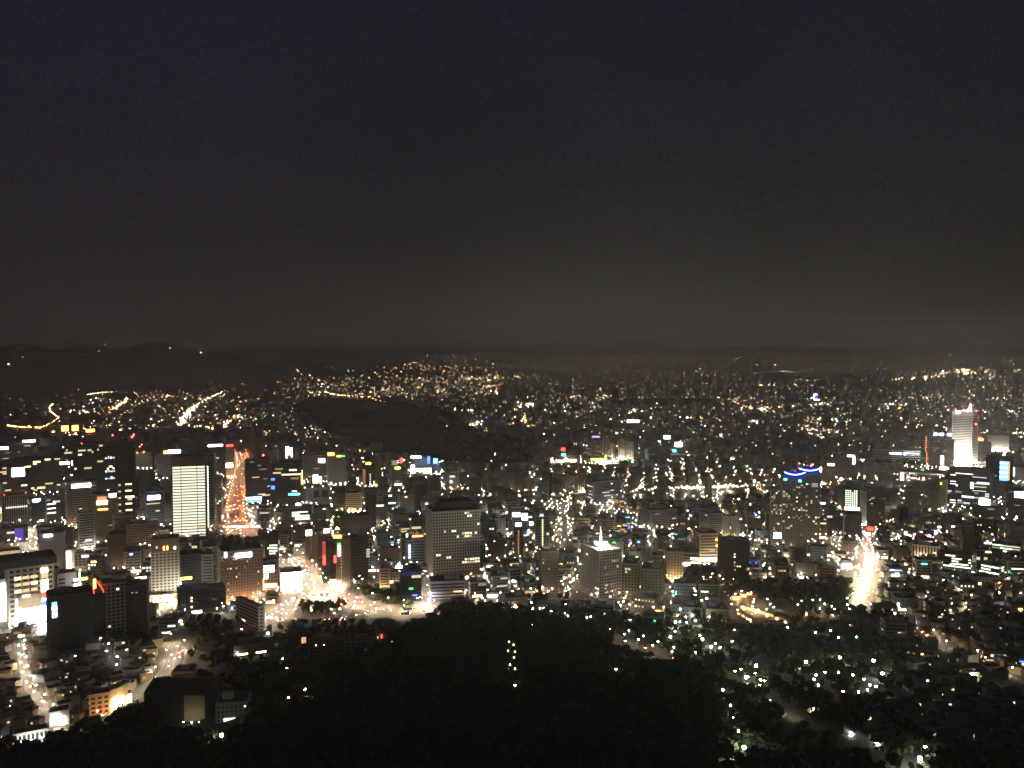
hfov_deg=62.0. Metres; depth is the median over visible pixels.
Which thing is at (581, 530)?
office block
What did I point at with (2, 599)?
shop building
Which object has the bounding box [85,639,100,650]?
house
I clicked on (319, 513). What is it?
office block
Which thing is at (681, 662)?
tree
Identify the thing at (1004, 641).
house
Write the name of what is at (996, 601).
house
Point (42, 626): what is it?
road
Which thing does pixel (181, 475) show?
window
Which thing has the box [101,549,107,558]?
apartment block
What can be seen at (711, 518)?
apartment block
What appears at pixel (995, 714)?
house
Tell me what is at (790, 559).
office block
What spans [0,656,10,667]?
house
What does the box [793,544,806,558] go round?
office block
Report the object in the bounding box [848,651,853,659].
tree
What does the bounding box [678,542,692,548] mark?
office block
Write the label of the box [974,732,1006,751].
house
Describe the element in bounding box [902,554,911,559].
apartment block
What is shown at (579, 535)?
apartment block
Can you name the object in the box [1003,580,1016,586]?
house
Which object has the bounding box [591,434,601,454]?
apartment tower
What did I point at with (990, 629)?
apartment block
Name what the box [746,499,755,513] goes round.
office block
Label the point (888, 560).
apartment block
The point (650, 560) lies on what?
apartment block
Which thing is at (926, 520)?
office block
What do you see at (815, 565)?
apartment block
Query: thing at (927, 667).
house
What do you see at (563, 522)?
road
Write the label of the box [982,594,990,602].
house
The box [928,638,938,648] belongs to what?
house
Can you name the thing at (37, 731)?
office building
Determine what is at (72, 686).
house
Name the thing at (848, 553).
road
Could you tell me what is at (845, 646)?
tree
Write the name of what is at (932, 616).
house
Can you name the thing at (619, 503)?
apartment block
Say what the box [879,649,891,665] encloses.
tree
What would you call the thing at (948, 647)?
road
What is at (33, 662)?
house
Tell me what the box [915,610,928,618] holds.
house
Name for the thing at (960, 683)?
house
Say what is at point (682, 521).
office block
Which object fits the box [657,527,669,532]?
apartment block
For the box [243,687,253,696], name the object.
tree
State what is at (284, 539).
office block
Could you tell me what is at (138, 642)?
house
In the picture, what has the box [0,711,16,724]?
house
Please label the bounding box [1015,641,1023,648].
house
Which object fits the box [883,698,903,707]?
house
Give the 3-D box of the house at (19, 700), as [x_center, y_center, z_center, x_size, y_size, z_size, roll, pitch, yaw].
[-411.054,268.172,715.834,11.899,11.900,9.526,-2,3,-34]
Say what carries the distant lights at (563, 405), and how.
on the ground
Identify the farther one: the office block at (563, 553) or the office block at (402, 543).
the office block at (402, 543)
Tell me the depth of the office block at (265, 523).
1392.37 m
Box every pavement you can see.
[17,640,54,730]
[25,639,67,732]
[30,531,36,550]
[96,644,169,715]
[134,643,188,702]
[225,453,243,538]
[239,591,428,628]
[244,452,256,532]
[260,597,437,631]
[274,611,377,622]
[276,610,365,618]
[280,557,315,600]
[295,555,334,600]
[413,601,416,613]
[427,587,432,611]
[560,492,567,538]
[566,493,571,538]
[851,542,864,602]
[862,537,874,601]
[910,620,1023,682]
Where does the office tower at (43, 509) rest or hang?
on the ground
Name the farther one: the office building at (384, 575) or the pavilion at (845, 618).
the office building at (384, 575)
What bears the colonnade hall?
on the ground
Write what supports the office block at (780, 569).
on the ground
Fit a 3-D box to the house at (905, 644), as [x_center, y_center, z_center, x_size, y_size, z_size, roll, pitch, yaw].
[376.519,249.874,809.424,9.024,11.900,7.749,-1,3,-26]
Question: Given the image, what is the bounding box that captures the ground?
[0,341,1023,767]
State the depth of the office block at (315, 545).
1232.41 m
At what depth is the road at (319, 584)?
1113.08 m
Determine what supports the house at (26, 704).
on the ground
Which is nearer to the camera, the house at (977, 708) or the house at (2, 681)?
the house at (977, 708)
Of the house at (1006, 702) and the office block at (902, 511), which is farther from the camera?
the office block at (902, 511)
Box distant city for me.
[0,367,1023,667]
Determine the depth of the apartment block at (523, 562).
1177.69 m
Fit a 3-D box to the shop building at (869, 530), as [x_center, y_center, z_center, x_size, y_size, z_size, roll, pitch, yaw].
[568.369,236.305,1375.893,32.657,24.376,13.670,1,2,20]
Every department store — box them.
[0,549,56,628]
[410,454,430,473]
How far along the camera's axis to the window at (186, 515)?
1360.24 m
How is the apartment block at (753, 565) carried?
on the ground
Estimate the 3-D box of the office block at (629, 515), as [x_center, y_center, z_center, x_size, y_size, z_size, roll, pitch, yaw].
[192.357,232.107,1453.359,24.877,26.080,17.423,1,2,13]
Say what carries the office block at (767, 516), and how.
on the ground
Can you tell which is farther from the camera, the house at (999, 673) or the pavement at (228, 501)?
the pavement at (228, 501)
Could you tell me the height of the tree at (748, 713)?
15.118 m
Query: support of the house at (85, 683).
on the ground
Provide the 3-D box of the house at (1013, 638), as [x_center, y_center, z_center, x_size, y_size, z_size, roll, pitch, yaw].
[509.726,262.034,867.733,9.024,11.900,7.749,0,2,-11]
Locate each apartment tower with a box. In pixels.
[136,444,150,469]
[305,530,314,566]
[316,529,330,574]
[542,471,552,501]
[566,474,577,493]
[583,441,590,460]
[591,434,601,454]
[603,436,609,456]
[610,442,613,460]
[618,437,624,459]
[626,439,632,459]
[722,512,729,535]
[731,513,739,536]
[769,484,780,538]
[781,471,805,546]
[795,477,805,544]
[798,463,821,542]
[820,456,835,484]
[833,453,856,480]
[866,485,884,526]
[921,433,930,466]
[928,435,940,468]
[934,433,953,469]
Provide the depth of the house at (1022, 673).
715.18 m
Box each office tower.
[0,457,35,496]
[24,453,72,495]
[27,491,60,526]
[39,529,66,568]
[58,442,72,480]
[65,477,96,528]
[72,435,114,490]
[76,508,95,549]
[91,489,117,543]
[107,529,126,570]
[113,512,132,543]
[114,434,136,520]
[126,578,149,635]
[144,487,164,525]
[156,450,187,479]
[171,453,207,536]
[180,549,202,585]
[201,548,214,583]
[204,449,216,529]
[205,443,225,474]
[225,442,234,477]
[245,454,270,505]
[271,460,301,506]
[322,538,335,582]
[327,453,346,485]
[333,532,350,587]
[351,531,369,579]
[363,461,374,487]
[365,490,375,531]
[425,497,484,580]
[514,521,522,559]
[535,511,548,549]
[540,544,558,592]
[580,528,621,598]
[665,546,682,580]
[717,535,749,581]
[813,394,818,402]
[842,486,861,511]
[860,487,866,525]
[926,477,939,512]
[937,477,947,511]
[945,465,992,508]
[985,454,1013,499]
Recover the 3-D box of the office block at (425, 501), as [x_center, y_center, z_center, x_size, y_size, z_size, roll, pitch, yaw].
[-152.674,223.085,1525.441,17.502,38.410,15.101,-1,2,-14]
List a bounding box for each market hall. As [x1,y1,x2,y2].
[556,448,577,463]
[586,455,611,464]
[623,420,641,429]
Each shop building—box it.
[0,547,20,554]
[0,572,5,622]
[49,704,69,727]
[66,544,76,568]
[72,572,87,585]
[263,565,278,592]
[329,576,342,588]
[841,556,859,568]
[865,523,874,536]
[902,526,917,538]
[923,528,934,537]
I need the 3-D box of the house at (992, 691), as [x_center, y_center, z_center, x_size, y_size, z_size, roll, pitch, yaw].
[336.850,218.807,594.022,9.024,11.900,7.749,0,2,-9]
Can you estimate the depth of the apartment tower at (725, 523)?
1331.07 m
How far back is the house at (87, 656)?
826.53 m
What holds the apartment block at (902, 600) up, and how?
on the ground
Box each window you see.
[181,466,196,468]
[181,469,196,471]
[181,472,196,473]
[181,475,196,476]
[181,478,196,479]
[181,480,196,482]
[181,483,196,485]
[181,486,196,488]
[181,489,196,491]
[181,492,196,494]
[181,495,196,497]
[182,498,196,499]
[182,501,196,502]
[182,503,196,505]
[182,506,196,508]
[182,509,196,511]
[182,515,196,517]
[182,518,196,520]
[182,521,196,522]
[182,524,196,525]
[182,526,196,528]
[182,529,197,531]
[182,532,197,534]
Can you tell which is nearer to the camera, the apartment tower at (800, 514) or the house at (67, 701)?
the house at (67, 701)
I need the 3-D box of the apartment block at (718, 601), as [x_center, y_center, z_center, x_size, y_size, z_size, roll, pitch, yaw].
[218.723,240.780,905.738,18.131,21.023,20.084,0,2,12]
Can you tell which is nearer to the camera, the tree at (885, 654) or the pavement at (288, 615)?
the tree at (885, 654)
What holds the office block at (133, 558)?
on the ground
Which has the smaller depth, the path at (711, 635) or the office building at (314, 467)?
the path at (711, 635)
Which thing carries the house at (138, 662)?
on the ground
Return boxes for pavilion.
[487,587,497,599]
[654,606,665,611]
[729,592,740,599]
[733,590,747,596]
[772,612,786,618]
[794,607,808,614]
[837,617,851,624]
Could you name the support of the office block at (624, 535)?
on the ground
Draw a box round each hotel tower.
[149,533,180,602]
[217,542,262,603]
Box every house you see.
[0,632,11,640]
[0,643,11,652]
[0,651,8,656]
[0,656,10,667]
[0,666,11,677]
[0,678,4,686]
[0,703,9,712]
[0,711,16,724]
[0,724,9,737]
[1,686,21,694]
[3,659,16,670]
[4,690,16,702]
[4,705,19,716]
[5,677,21,686]
[12,715,25,729]
[14,695,30,708]
[21,700,34,713]
[22,705,38,717]
[26,639,38,649]
[28,715,44,725]
[29,657,43,666]
[31,635,46,642]
[32,642,46,653]
[32,668,47,673]
[32,670,50,682]
[39,647,49,657]
[39,657,57,668]
[45,676,60,688]
[45,682,62,696]
[47,650,57,658]
[54,664,66,675]
[55,689,69,700]
[56,698,72,709]
[58,653,73,663]
[60,677,77,686]
[62,681,77,692]
[64,667,75,678]
[64,691,79,704]
[66,650,80,658]
[69,659,86,666]
[69,710,84,719]
[73,670,89,682]
[75,661,92,671]
[79,676,94,689]
[81,651,97,659]
[82,696,88,708]
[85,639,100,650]
[86,687,95,696]
[89,681,107,688]
[90,662,107,675]
[91,654,104,664]
[100,665,112,677]
[107,675,125,686]
[108,670,124,678]
[113,645,128,656]
[114,639,125,646]
[120,654,133,666]
[120,678,135,690]
[125,666,141,677]
[128,638,141,647]
[128,659,145,665]
[130,650,141,660]
[139,641,154,652]
[139,669,151,681]
[142,662,156,673]
[143,653,155,662]
[146,645,157,655]
[152,636,162,645]
[839,705,854,723]
[862,705,880,724]
[876,595,887,601]
[879,703,900,712]
[880,570,890,577]
[881,713,905,725]
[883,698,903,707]
[887,579,899,586]
[898,696,917,702]
[899,580,911,584]
[900,585,912,587]
[900,706,921,723]
[902,640,914,647]
[903,577,912,582]
[903,703,923,719]
[906,646,917,657]
[906,657,926,668]
[907,606,919,614]
[909,687,930,694]
[909,692,933,709]
[912,577,922,584]
[912,672,934,685]
[913,638,923,648]
[914,669,929,672]
[914,719,944,738]
[915,591,924,599]
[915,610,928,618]
[918,664,932,671]
[918,686,941,700]
[921,650,937,658]
[923,600,934,607]
[923,656,935,665]
[924,580,936,587]
[924,713,952,726]
[925,654,940,661]
[926,587,934,594]
[926,636,937,645]
[926,708,947,716]
[927,683,942,694]
[928,593,941,599]
[928,614,937,619]
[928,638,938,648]
[929,573,938,580]
[929,619,944,628]
[929,668,948,680]
[931,597,944,605]
[931,660,946,668]
[931,704,958,718]
[932,700,948,705]
[935,677,952,683]
[935,681,955,694]
[935,726,961,743]
[936,665,956,670]
[937,581,950,586]
[937,695,959,709]
[939,583,946,590]
[941,630,953,639]
[942,569,953,576]
[942,614,954,620]
[946,586,957,590]
[948,572,958,576]
[948,577,957,584]
[948,652,963,663]
[948,670,960,678]
[949,675,968,685]
[950,604,964,612]
[950,716,973,727]
[951,634,967,644]
[951,664,966,673]
[953,648,965,653]
[953,694,969,700]
[954,721,983,741]
[955,615,970,621]
[955,679,969,690]
[955,689,973,693]
[956,591,963,598]
[956,686,980,693]
[956,703,983,719]
[958,709,981,724]
[959,691,983,706]
[959,699,979,706]
[960,610,971,617]
[960,620,973,629]
[960,651,978,661]
[961,668,979,680]
[961,673,976,681]
[964,663,982,667]
[965,589,975,597]
[965,598,979,604]
[965,632,977,639]
[966,604,980,613]
[969,681,985,694]
[971,667,990,680]
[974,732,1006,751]
[977,603,991,611]
[977,611,991,616]
[977,719,1001,732]
[980,589,993,597]
[980,698,1001,707]
[981,662,1000,670]
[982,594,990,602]
[982,685,1006,696]
[982,702,1003,717]
[983,681,998,685]
[986,585,994,591]
[986,689,1002,698]
[987,711,1006,716]
[987,717,1004,727]
[988,617,1001,622]
[989,598,1004,605]
[989,615,1001,619]
[989,693,1013,702]
[989,698,1014,707]
[990,728,1020,741]
[991,579,1002,587]
[991,667,1008,679]
[992,604,1003,609]
[993,594,1004,602]
[993,622,1005,632]
[994,592,1006,598]
[994,610,1004,618]
[994,654,1007,658]
[995,638,1011,646]
[996,743,1023,763]
[999,715,1021,725]
[1002,607,1011,615]
[1002,685,1021,694]
[1002,722,1021,734]
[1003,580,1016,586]
[1003,618,1018,626]
[1004,707,1023,716]
[1005,574,1017,581]
[1005,692,1023,704]
[1006,635,1018,645]
[1007,715,1023,724]
[1008,663,1020,675]
[1012,612,1023,620]
[1014,627,1023,635]
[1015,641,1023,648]
[1015,704,1023,711]
[1019,573,1023,579]
[1020,668,1023,678]
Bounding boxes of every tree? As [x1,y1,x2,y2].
[110,637,119,643]
[120,634,131,644]
[148,631,156,638]
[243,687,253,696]
[244,702,255,711]
[323,603,332,609]
[332,601,340,611]
[384,588,391,593]
[634,649,644,655]
[675,658,687,667]
[684,569,691,577]
[689,630,697,637]
[692,608,700,615]
[696,640,704,646]
[729,716,735,725]
[732,706,755,720]
[736,719,754,746]
[740,727,757,747]
[743,737,756,745]
[744,754,755,763]
[761,664,774,674]
[773,592,781,603]
[782,628,790,635]
[787,594,795,600]
[791,658,803,675]
[796,609,805,621]
[800,592,809,599]
[800,720,809,728]
[803,680,816,688]
[812,592,820,598]
[815,687,825,693]
[824,608,832,618]
[826,672,833,681]
[835,638,842,645]
[841,644,849,658]
[847,612,854,617]
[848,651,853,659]
[853,709,870,728]
[854,694,871,709]
[855,640,865,646]
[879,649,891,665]
[908,762,914,767]
[924,745,946,758]
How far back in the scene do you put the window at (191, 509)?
1360.07 m
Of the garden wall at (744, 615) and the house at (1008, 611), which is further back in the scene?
the house at (1008, 611)
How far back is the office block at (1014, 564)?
1136.31 m
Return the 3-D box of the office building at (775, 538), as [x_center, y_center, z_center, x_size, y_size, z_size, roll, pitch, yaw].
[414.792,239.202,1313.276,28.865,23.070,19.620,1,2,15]
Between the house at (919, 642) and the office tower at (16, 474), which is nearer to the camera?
the house at (919, 642)
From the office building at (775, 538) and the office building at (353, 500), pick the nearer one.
the office building at (775, 538)
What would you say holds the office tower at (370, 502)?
on the ground
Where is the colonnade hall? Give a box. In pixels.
[912,541,939,556]
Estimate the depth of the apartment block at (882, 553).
1225.03 m
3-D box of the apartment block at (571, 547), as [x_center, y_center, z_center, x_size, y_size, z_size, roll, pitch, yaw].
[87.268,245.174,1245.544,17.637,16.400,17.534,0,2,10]
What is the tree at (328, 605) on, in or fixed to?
on the ground
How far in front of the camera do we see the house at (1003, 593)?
1032.39 m
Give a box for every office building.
[0,440,34,459]
[0,523,27,543]
[1,491,30,523]
[13,723,48,740]
[46,584,92,651]
[57,568,76,586]
[58,422,94,435]
[89,682,128,715]
[90,579,105,634]
[100,574,145,631]
[127,519,158,545]
[177,582,225,613]
[235,596,264,631]
[283,503,311,526]
[302,452,326,483]
[339,512,369,533]
[345,489,361,511]
[379,564,389,588]
[391,458,402,491]
[396,563,421,601]
[405,532,424,564]
[428,573,464,599]
[431,459,439,474]
[444,469,458,489]
[512,512,532,537]
[615,539,622,560]
[622,555,640,597]
[630,590,660,611]
[640,562,664,600]
[664,436,685,453]
[682,548,699,565]
[693,528,717,563]
[771,533,780,545]
[843,510,861,539]
[899,469,940,480]
[972,499,1004,518]
[978,437,991,454]
[988,434,1008,451]
[1005,490,1023,519]
[1013,463,1023,483]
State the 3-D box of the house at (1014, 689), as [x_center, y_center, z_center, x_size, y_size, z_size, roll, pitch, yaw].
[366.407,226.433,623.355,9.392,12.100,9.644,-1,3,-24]
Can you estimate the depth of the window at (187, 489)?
1358.58 m
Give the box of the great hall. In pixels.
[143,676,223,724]
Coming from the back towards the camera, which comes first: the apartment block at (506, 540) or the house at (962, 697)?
the apartment block at (506, 540)
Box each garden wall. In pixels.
[737,609,751,622]
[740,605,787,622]
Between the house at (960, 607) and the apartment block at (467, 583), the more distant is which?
the apartment block at (467, 583)
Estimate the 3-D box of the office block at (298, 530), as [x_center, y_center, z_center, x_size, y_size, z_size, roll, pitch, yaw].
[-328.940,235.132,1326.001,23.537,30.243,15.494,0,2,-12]
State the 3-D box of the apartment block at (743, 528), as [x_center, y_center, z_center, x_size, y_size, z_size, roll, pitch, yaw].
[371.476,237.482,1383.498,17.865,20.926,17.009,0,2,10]
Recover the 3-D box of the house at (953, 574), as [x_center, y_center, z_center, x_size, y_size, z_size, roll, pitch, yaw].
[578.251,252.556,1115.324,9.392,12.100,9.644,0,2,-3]
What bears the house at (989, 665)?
on the ground
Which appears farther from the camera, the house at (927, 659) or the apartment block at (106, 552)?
the apartment block at (106, 552)
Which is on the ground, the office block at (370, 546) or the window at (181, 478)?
the office block at (370, 546)
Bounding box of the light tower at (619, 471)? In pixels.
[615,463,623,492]
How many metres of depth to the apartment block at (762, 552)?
1218.43 m
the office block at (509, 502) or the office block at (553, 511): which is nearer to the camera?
the office block at (553, 511)
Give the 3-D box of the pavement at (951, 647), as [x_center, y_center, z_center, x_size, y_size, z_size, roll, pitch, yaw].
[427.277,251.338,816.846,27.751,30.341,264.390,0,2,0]
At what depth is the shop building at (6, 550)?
1209.41 m
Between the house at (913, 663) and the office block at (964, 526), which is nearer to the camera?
the house at (913, 663)
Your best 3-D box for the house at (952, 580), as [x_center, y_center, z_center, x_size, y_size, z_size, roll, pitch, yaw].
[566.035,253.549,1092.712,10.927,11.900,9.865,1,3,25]
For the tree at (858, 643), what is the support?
on the ground
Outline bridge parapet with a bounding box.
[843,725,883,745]
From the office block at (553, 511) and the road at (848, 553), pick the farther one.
the office block at (553, 511)
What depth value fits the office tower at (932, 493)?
1568.72 m
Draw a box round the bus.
[400,612,409,614]
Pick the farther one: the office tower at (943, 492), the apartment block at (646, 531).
the office tower at (943, 492)
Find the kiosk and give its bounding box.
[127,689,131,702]
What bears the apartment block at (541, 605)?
on the ground
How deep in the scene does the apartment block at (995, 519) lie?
1430.34 m
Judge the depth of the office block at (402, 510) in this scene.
1445.07 m
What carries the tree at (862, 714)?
on the ground
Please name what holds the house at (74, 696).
on the ground
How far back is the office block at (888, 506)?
1541.06 m
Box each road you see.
[18,639,64,730]
[19,526,38,551]
[38,623,46,632]
[99,643,186,715]
[100,642,125,674]
[227,452,256,537]
[243,592,442,631]
[275,611,375,621]
[282,555,332,602]
[417,587,428,613]
[561,492,570,539]
[613,635,669,659]
[634,489,763,496]
[771,708,827,729]
[774,546,866,555]
[852,539,873,605]
[907,621,1023,683]
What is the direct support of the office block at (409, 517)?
on the ground
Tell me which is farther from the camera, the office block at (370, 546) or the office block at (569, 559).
the office block at (370, 546)
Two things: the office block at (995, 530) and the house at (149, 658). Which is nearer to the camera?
the house at (149, 658)
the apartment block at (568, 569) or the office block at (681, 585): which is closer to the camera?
the office block at (681, 585)
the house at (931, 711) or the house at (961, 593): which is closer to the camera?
the house at (931, 711)
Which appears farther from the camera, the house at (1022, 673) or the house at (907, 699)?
the house at (1022, 673)
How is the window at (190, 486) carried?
in the office tower at (189, 495)
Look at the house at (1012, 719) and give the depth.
501.63 m
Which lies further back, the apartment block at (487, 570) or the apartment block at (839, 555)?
the apartment block at (839, 555)
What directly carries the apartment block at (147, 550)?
on the ground
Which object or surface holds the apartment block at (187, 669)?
on the ground
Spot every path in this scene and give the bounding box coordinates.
[159,604,176,609]
[674,624,736,648]
[742,678,774,700]
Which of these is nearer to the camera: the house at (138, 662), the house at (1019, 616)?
the house at (138, 662)
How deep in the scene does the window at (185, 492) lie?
1358.58 m
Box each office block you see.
[37,522,59,550]
[53,527,71,546]
[60,497,64,519]
[62,525,73,545]
[74,530,76,545]
[74,549,95,571]
[77,571,92,585]
[87,553,105,578]
[103,570,122,578]
[124,546,143,572]
[129,543,142,548]
[136,477,140,506]
[136,507,144,519]
[141,560,150,573]
[164,501,171,525]
[165,492,170,498]
[180,538,200,550]
[185,535,203,548]
[202,535,216,550]
[203,541,217,564]
[215,535,221,544]
[215,563,217,582]
[217,487,223,520]
[243,535,264,557]
[244,539,259,543]
[259,504,274,521]
[259,508,270,528]
[260,518,269,530]
[263,556,278,565]
[263,560,275,566]
[266,530,279,562]
[274,526,292,545]
[276,509,282,522]
[277,504,285,510]
[280,530,288,549]
[293,525,307,543]
[294,538,304,553]
[312,508,326,527]
[314,519,327,528]
[314,527,329,534]
[314,535,315,556]
[318,503,330,522]
[334,511,344,529]
[367,533,372,552]
[368,543,371,552]
[368,552,377,571]
[376,493,382,502]
[376,501,385,520]
[377,529,390,553]
[380,544,398,568]
[382,491,396,511]
[387,557,397,567]
[388,511,391,524]
[391,508,405,512]
[392,511,406,526]
[392,525,398,539]
[395,521,407,526]
[399,523,410,534]
[400,492,413,512]
[400,533,413,558]
[407,513,418,525]
[411,515,424,533]
[421,498,430,514]
[469,577,486,597]
[474,502,486,511]
[480,518,496,548]
[480,541,485,556]
[483,558,499,570]
[487,501,500,513]
[488,513,496,518]
[488,531,502,535]
[488,534,504,558]
[489,567,509,587]
[490,514,505,537]
[490,570,508,594]
[492,506,504,514]
[500,557,519,569]
[504,499,518,513]
[507,538,513,552]
[507,564,520,582]
[508,503,523,533]
[524,511,533,518]
[526,504,538,511]
[532,506,546,516]
[533,559,539,579]
[546,507,556,513]
[549,523,553,545]
[558,549,575,563]
[563,554,575,572]
[573,527,589,541]
[577,515,589,526]
[586,504,596,515]
[589,529,602,541]
[591,533,609,542]
[594,519,606,526]
[594,522,608,529]
[597,527,609,534]
[598,511,608,518]
[599,516,614,530]
[609,534,622,544]
[615,519,627,532]
[615,532,628,553]
[617,512,632,524]
[617,515,630,532]
[629,547,641,560]
[631,527,643,536]
[631,533,647,548]
[635,534,645,547]
[636,547,646,563]
[637,499,645,517]
[638,508,642,527]
[642,501,649,507]
[653,537,669,551]
[658,531,668,557]
[673,533,687,543]
[674,503,684,515]
[674,578,689,596]
[677,513,687,529]
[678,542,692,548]
[679,531,689,542]
[689,499,699,517]
[692,505,706,518]
[694,510,703,518]
[699,579,719,598]
[745,496,757,517]
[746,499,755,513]
[750,544,754,556]
[761,514,764,524]
[762,504,768,513]
[765,511,769,532]
[765,547,778,564]
[771,554,787,572]
[772,561,788,581]
[788,545,802,565]
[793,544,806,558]
[793,557,812,578]
[810,542,826,562]
[820,498,829,505]
[820,504,836,513]
[820,514,826,538]
[824,509,842,535]
[877,524,889,538]
[885,502,895,511]
[890,509,896,522]
[896,504,907,524]
[905,520,923,534]
[906,496,918,510]
[908,509,920,519]
[912,554,931,578]
[918,515,937,527]
[925,511,939,518]
[941,520,959,533]
[953,541,959,550]
[958,521,971,537]
[959,531,981,551]
[971,517,991,533]
[971,545,991,568]
[993,521,998,540]
[999,517,1012,540]
[1002,557,1023,573]
[1005,521,1023,550]
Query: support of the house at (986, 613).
on the ground
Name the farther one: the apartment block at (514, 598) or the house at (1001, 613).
the apartment block at (514, 598)
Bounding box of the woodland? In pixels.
[0,372,1023,767]
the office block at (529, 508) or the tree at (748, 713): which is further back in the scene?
the office block at (529, 508)
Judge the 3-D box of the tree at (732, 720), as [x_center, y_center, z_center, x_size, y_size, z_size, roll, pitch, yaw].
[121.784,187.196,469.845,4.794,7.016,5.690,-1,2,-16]
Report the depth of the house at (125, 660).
808.98 m
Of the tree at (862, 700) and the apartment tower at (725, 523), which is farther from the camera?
the apartment tower at (725, 523)
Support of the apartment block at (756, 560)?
on the ground
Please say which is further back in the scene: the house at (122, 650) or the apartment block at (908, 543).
the apartment block at (908, 543)
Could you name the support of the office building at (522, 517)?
on the ground
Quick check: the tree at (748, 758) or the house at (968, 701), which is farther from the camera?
the house at (968, 701)
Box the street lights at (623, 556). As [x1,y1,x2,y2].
[11,462,1019,708]
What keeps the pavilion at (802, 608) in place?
on the ground
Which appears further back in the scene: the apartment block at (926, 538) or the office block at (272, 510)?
the office block at (272, 510)
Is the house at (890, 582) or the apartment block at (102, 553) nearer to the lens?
the house at (890, 582)
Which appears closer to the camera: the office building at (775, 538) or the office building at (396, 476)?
the office building at (775, 538)
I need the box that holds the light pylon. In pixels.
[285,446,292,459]
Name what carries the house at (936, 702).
on the ground
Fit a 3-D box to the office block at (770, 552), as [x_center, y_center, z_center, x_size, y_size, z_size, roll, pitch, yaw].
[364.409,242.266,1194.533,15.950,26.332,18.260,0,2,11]
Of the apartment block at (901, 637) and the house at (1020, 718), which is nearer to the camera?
the house at (1020, 718)
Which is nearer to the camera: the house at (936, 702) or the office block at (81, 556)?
the house at (936, 702)
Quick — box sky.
[0,0,1023,356]
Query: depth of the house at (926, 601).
992.35 m
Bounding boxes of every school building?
[233,636,273,657]
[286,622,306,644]
[309,633,350,656]
[938,547,972,569]
[978,559,1004,575]
[991,539,1021,552]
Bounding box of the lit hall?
[279,566,302,591]
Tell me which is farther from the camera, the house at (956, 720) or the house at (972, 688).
the house at (972, 688)
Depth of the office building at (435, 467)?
2045.00 m
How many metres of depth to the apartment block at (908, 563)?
1160.39 m
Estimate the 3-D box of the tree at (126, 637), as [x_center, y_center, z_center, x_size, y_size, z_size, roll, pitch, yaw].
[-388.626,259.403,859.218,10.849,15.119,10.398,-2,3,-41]
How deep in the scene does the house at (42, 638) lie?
873.61 m
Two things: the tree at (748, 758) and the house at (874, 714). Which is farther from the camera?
the house at (874, 714)
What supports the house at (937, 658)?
on the ground
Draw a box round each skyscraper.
[952,403,976,466]
[971,412,978,465]
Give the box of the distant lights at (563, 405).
[7,347,1020,697]
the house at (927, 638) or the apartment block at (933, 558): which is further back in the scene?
the apartment block at (933, 558)
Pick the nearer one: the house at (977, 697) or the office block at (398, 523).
the house at (977, 697)
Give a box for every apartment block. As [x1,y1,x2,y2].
[11,621,37,637]
[92,550,104,555]
[93,576,101,585]
[95,543,106,550]
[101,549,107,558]
[135,572,150,588]
[143,544,150,558]
[150,602,158,617]
[158,613,178,634]
[159,525,170,533]
[171,663,197,676]
[173,610,187,625]
[215,690,250,723]
[229,597,248,613]
[257,527,267,536]
[265,589,279,603]
[297,534,304,539]
[344,633,373,653]
[375,617,394,638]
[378,620,401,641]
[390,568,398,582]
[395,534,405,545]
[416,562,427,574]
[451,595,469,603]
[466,577,475,591]
[480,557,488,570]
[485,566,499,582]
[503,591,527,607]
[505,536,513,547]
[514,575,536,588]
[519,556,533,568]
[521,578,535,593]
[523,536,531,545]
[527,560,532,574]
[528,517,534,524]
[528,524,534,532]
[530,527,534,537]
[537,598,560,610]
[546,512,557,524]
[558,564,572,578]
[558,569,565,583]
[566,545,577,553]
[568,601,585,608]
[572,531,587,544]
[573,540,584,551]
[575,525,590,529]
[585,477,620,504]
[590,515,596,526]
[591,598,614,613]
[614,531,630,544]
[615,496,623,510]
[623,547,625,557]
[625,502,631,512]
[640,528,648,539]
[642,607,664,627]
[643,504,676,530]
[648,557,664,562]
[652,551,663,557]
[653,558,664,562]
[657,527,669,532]
[665,579,668,589]
[670,528,685,536]
[671,598,696,615]
[676,592,700,603]
[680,577,696,591]
[681,600,702,619]
[689,517,698,529]
[699,508,723,533]
[703,597,724,608]
[705,602,729,622]
[706,590,718,598]
[709,598,726,604]
[740,523,746,535]
[746,512,754,523]
[747,516,761,527]
[750,556,760,567]
[750,562,759,574]
[751,568,766,580]
[755,526,767,540]
[757,534,767,544]
[760,544,771,559]
[767,559,771,570]
[781,548,788,559]
[802,543,814,549]
[812,559,825,572]
[817,563,835,578]
[833,549,847,562]
[841,536,855,552]
[871,600,897,614]
[873,546,887,558]
[877,537,897,547]
[880,615,906,633]
[883,558,901,566]
[884,562,902,576]
[884,586,910,600]
[885,546,890,554]
[888,525,901,537]
[890,543,909,558]
[891,591,918,610]
[894,632,917,644]
[897,518,910,529]
[899,535,912,544]
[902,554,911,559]
[904,539,919,550]
[905,560,911,566]
[913,515,923,521]
[918,535,933,542]
[924,524,937,534]
[926,602,944,616]
[927,554,942,567]
[934,541,942,548]
[939,532,952,543]
[943,511,962,520]
[943,589,961,604]
[946,536,956,545]
[948,538,959,549]
[950,526,957,537]
[952,518,965,521]
[955,577,974,590]
[968,572,992,584]
[970,634,991,651]
[974,621,999,638]
[975,642,1007,660]
[979,532,991,543]
[989,517,999,521]
[992,552,1003,561]
[997,555,1009,562]
[1005,598,1023,613]
[1006,550,1018,555]
[1007,647,1023,664]
[1010,550,1023,557]

